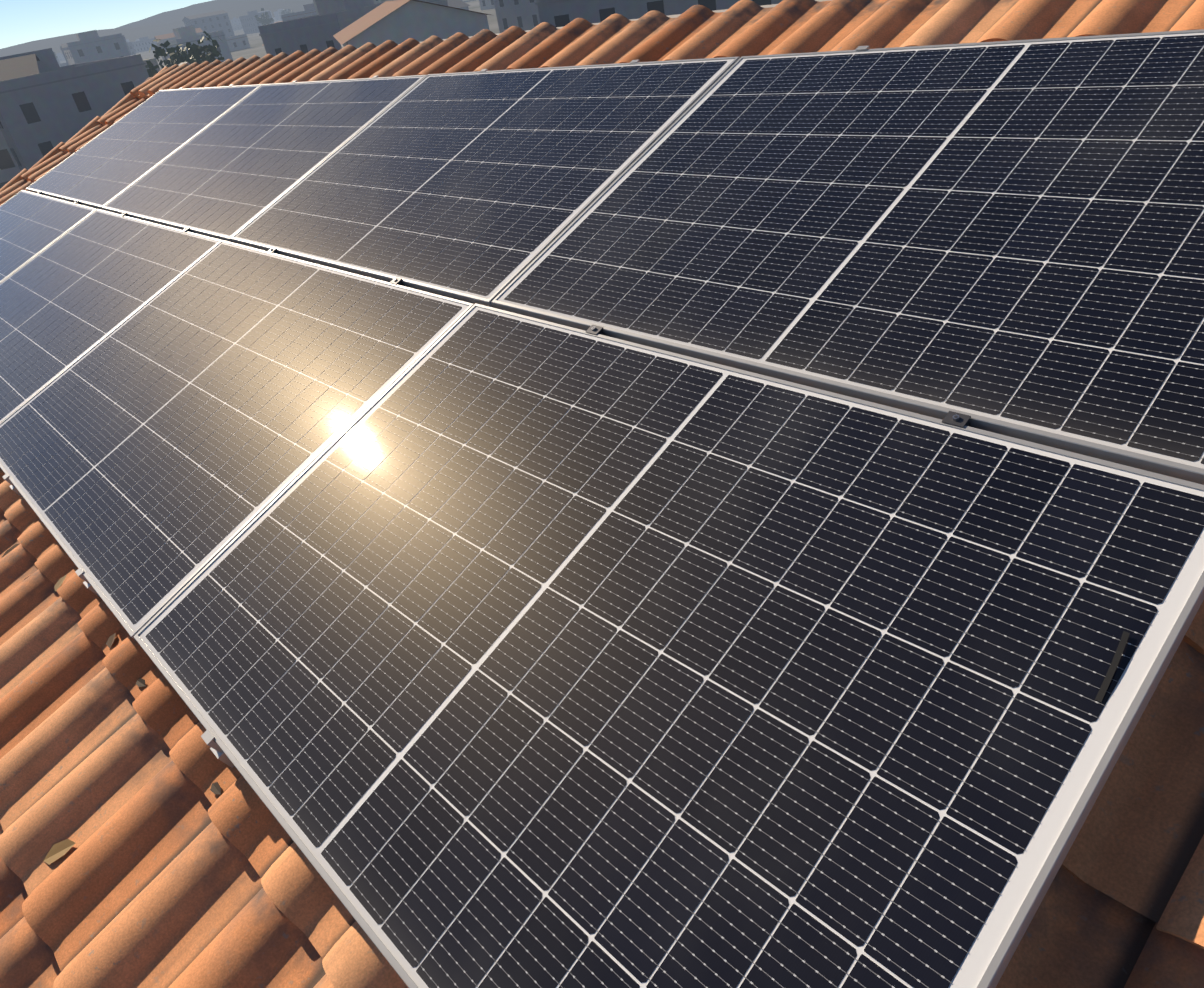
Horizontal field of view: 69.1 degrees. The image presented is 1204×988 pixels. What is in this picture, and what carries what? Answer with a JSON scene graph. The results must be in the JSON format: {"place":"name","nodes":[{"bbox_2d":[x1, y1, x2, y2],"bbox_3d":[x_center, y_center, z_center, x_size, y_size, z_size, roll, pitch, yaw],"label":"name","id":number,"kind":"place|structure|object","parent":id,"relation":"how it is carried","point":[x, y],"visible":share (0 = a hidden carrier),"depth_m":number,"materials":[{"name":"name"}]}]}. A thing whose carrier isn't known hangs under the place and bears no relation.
{"place":"outdoors","nodes":[
{"label":"outdoors","id":0,"kind":"place"},
{"bbox_2d":[56,53,64,60],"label":"building","id":1,"kind":"structure","parent":0,"point":[60,56],"depth_m":1043.04,"materials":[{"name":"paint"}]},
{"bbox_2d":[61,30,129,64],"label":"building","id":2,"kind":"structure","parent":0,"point":[89,46],"depth_m":203.38,"materials":[{"name":"paint"}]},
{"bbox_2d":[60,35,131,64],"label":"building","id":3,"kind":"structure","parent":0,"point":[61,49],"depth_m":264.61,"materials":[{"name":"grey paint"}]},
{"bbox_2d":[0,0,212,48],"label":"sky","id":4,"kind":"structure","parent":0,"point":[21,21],"materials":[{"name":"blue"}]},
{"bbox_2d":[127,42,136,54],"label":"building","id":5,"kind":"structure","parent":0,"point":[131,48],"depth_m":496.28,"materials":[{"name":"grey paint"}]},
{"bbox_2d":[132,36,156,52],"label":"building","id":6,"kind":"structure","parent":0,"point":[143,44],"depth_m":602.33,"materials":[{"name":"white paint"}]},
{"bbox_2d":[143,58,161,71],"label":"building","id":7,"kind":"structure","parent":0,"point":[152,60],"depth_m":116.27,"materials":[{"name":"white paint"}]},
{"bbox_2d":[0,0,313,56],"bbox_3d":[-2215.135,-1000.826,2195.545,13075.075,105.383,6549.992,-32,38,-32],"label":"hills","id":8,"kind":"structure","parent":0,"point":[167,22],"depth_m":2457.28,"materials":[{"name":"grey"}]},
{"bbox_2d":[154,28,202,41],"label":"building","id":9,"kind":"structure","parent":0,"point":[166,37],"depth_m":341.30,"materials":[{"name":"paint"}]},
{"bbox_2d":[157,25,232,61],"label":"building","id":10,"kind":"structure","parent":0,"point":[183,35],"depth_m":154.22,"materials":[{"name":"paint"}]},
{"bbox_2d":[182,10,234,36],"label":"building","id":11,"kind":"structure","parent":0,"point":[214,21],"depth_m":419.72,"materials":[{"name":"stone"}]},
{"bbox_2d":[230,17,240,24],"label":"building","id":12,"kind":"structure","parent":0,"point":[234,20],"depth_m":966.13,"materials":[{"name":"grey concrete"}]},
{"bbox_2d":[231,24,242,30],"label":"building","id":13,"kind":"structure","parent":0,"point":[235,27],"depth_m":846.31,"materials":[{"name":"paint"}]},
{"bbox_2d":[225,34,250,51],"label":"building","id":14,"kind":"structure","parent":0,"point":[237,42],"depth_m":280.28,"materials":[{"name":"paint"}]},
{"bbox_2d":[0,0,499,188],"bbox_3d":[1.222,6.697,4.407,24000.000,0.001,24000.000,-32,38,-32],"label":"ground","id":15,"kind":"structure","parent":0,"point":[257,48],"depth_m":263.52,"materials":[{"name":"grey"}]},
{"bbox_2d":[0,54,39,182],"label":"building","id":16,"kind":"structure","parent":15,"relation":"on","point":[18,67],"depth_m":71.03,"materials":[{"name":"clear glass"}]},
{"bbox_2d":[0,48,148,170],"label":"building","id":17,"kind":"structure","parent":15,"relation":"on","point":[49,107],"depth_m":70.40,"materials":[{"name":"grey paint"}]},
{"bbox_2d":[145,31,224,76],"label":"tree","id":18,"kind":"object","parent":15,"relation":"on","point":[193,55],"visible":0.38,"depth_m":82.55,"materials":[{"name":"green plant"}]},
{"bbox_2d":[313,0,380,14],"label":"building","id":19,"kind":"structure","parent":15,"relation":"on","point":[375,2],"depth_m":216.32,"materials":[{"name":"grey concrete"}]},
{"bbox_2d":[258,0,447,55],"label":"building","id":20,"kind":"structure","parent":15,"relation":"on","point":[305,35],"depth_m":82.70,"materials":[{"name":"paint"}]},
{"bbox_2d":[239,10,273,34],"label":"building","id":21,"kind":"structure","parent":0,"point":[250,23],"depth_m":519.75,"materials":[{"name":"grey concrete"}]},
{"bbox_2d":[254,8,273,24],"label":"tree","id":22,"kind":"object","parent":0,"point":[264,21],"visible":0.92,"depth_m":403.99,"materials":[{"name":"grey plant"}]},
{"bbox_2d":[273,9,288,20],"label":"building","id":23,"kind":"structure","parent":0,"point":[276,15],"depth_m":1113.46,"materials":[{"name":"grey concrete"}]},
{"bbox_2d":[278,9,286,20],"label":"building","id":24,"kind":"structure","parent":0,"point":[279,12],"depth_m":981.00,"materials":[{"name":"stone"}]},
{"bbox_2d":[281,9,294,14],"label":"building","id":25,"kind":"structure","parent":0,"point":[283,12],"depth_m":580.56,"materials":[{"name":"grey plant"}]},
{"bbox_2d":[281,3,316,20],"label":"building","id":26,"kind":"structure","parent":0,"point":[310,9],"depth_m":274.25,"materials":[{"name":"concrete"}]},
{"bbox_2d":[333,0,490,47],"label":"building","id":27,"kind":"structure","parent":0,"point":[398,21],"depth_m":53.43,"materials":[{"name":"concrete"}]},
{"bbox_2d":[447,0,470,9],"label":"building","id":28,"kind":"structure","parent":0,"point":[460,4],"depth_m":170.71,"materials":[{"name":"stone"}]},
{"bbox_2d":[479,0,494,9],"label":"building","id":29,"kind":"structure","parent":0,"point":[486,4],"depth_m":234.97,"materials":[{"name":"grey concrete"}]},
{"bbox_2d":[494,0,539,32],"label":"building","id":30,"kind":"structure","parent":0,"point":[523,15],"depth_m":124.47,"materials":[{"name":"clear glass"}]},
{"bbox_2d":[535,0,782,26],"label":"building","id":31,"kind":"structure","parent":0,"point":[559,13],"depth_m":53.11,"materials":[{"name":"concrete"}]},
{"bbox_2d":[1124,835,1203,987],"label":"roof tiles","id":32,"kind":"object","parent":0,"point":[1171,955],"visible":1,"depth_m":0.94,"materials":[{"name":"orange ceramic"}]},
{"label":"house","id":33,"kind":"structure","parent":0},
{"bbox_2d":[179,0,830,65],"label":"roof deck","id":34,"kind":"structure","parent":33,"relation":"on","point":[716,11],"depth_m":3.40,"materials":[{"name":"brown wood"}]},
{"bbox_2d":[0,66,167,191],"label":"verge caps","id":35,"kind":"object","parent":34,"relation":"attached to","point":[128,97],"visible":0.42,"depth_m":6.71,"materials":[{"name":"ceramic"}]},
{"bbox_2d":[0,0,1203,987],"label":"roof tiles","id":36,"kind":"object","parent":34,"relation":"on","point":[168,870],"visible":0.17,"depth_m":1.71,"materials":[{"name":"ceramic"}]},
{"bbox_2d":[2,544,220,864],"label":"dry leaves","id":37,"kind":"object","parent":36,"relation":"on","point":[59,850],"visible":0.83,"depth_m":1.75,"materials":[{"name":"brown plant"}]},
{"bbox_2d":[3,46,970,767],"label":"clamps","id":38,"kind":"object","parent":36,"relation":"on","point":[951,418],"visible":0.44,"depth_m":1.96,"materials":[{"name":"metal"}]},
{"bbox_2d":[0,190,95,282],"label":"solar panel","id":39,"kind":"object","parent":38,"relation":"on","point":[32,224],"visible":0.98,"depth_m":4.90,"materials":[{"name":"glass"}]},
{"bbox_2d":[0,209,220,422],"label":"solar panel","id":40,"kind":"object","parent":38,"relation":"attached to","point":[78,290],"visible":1,"depth_m":3.70,"materials":[{"name":"glass"}]},
{"bbox_2d":[26,84,261,210],"bbox_3d":[-2.857,-2.158,5.367,1.722,0.033,1.134,23,65,42],"label":"solar panel","id":41,"kind":"object","parent":38,"relation":"attached to","point":[106,166],"visible":1,"depth_m":5.26,"materials":[{"name":"glass"}]},
{"bbox_2d":[0,240,473,638],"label":"solar panel","id":42,"kind":"object","parent":38,"relation":"attached to","point":[162,448],"visible":1,"depth_m":2.50,"materials":[{"name":"glass"}]},
{"bbox_2d":[102,75,426,242],"bbox_3d":[-1.687,-1.652,4.199,1.722,0.032,1.134,23,65,42],"label":"solar panel","id":43,"kind":"object","parent":38,"relation":"attached to","point":[235,169],"visible":1,"depth_m":4.07,"materials":[{"name":"glass"}]},
{"bbox_2d":[230,57,739,307],"bbox_3d":[-0.517,-1.146,3.032,1.722,0.032,1.134,23,65,43],"label":"solar panel","id":44,"kind":"object","parent":38,"relation":"attached to","point":[486,188],"visible":1,"depth_m":2.85,"materials":[{"name":"glass"}]},
{"bbox_2d":[134,303,1203,987],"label":"solar panel","id":45,"kind":"object","parent":38,"relation":"on","point":[486,647],"visible":1,"depth_m":1.29,"materials":[{"name":"glass"}]},
{"bbox_2d":[1095,631,1129,702],"bbox_3d":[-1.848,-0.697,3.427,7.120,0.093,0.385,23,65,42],"label":"label","id":46,"kind":"object","parent":45,"relation":"attached to","point":[1112,668],"depth_m":1.05,"materials":[{"name":"black plastic"}]},
{"bbox_2d":[491,29,1203,484],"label":"solar panel","id":47,"kind":"object","parent":38,"relation":"attached to","point":[1003,237],"visible":1,"depth_m":1.76,"materials":[{"name":"glass"}]}
]}

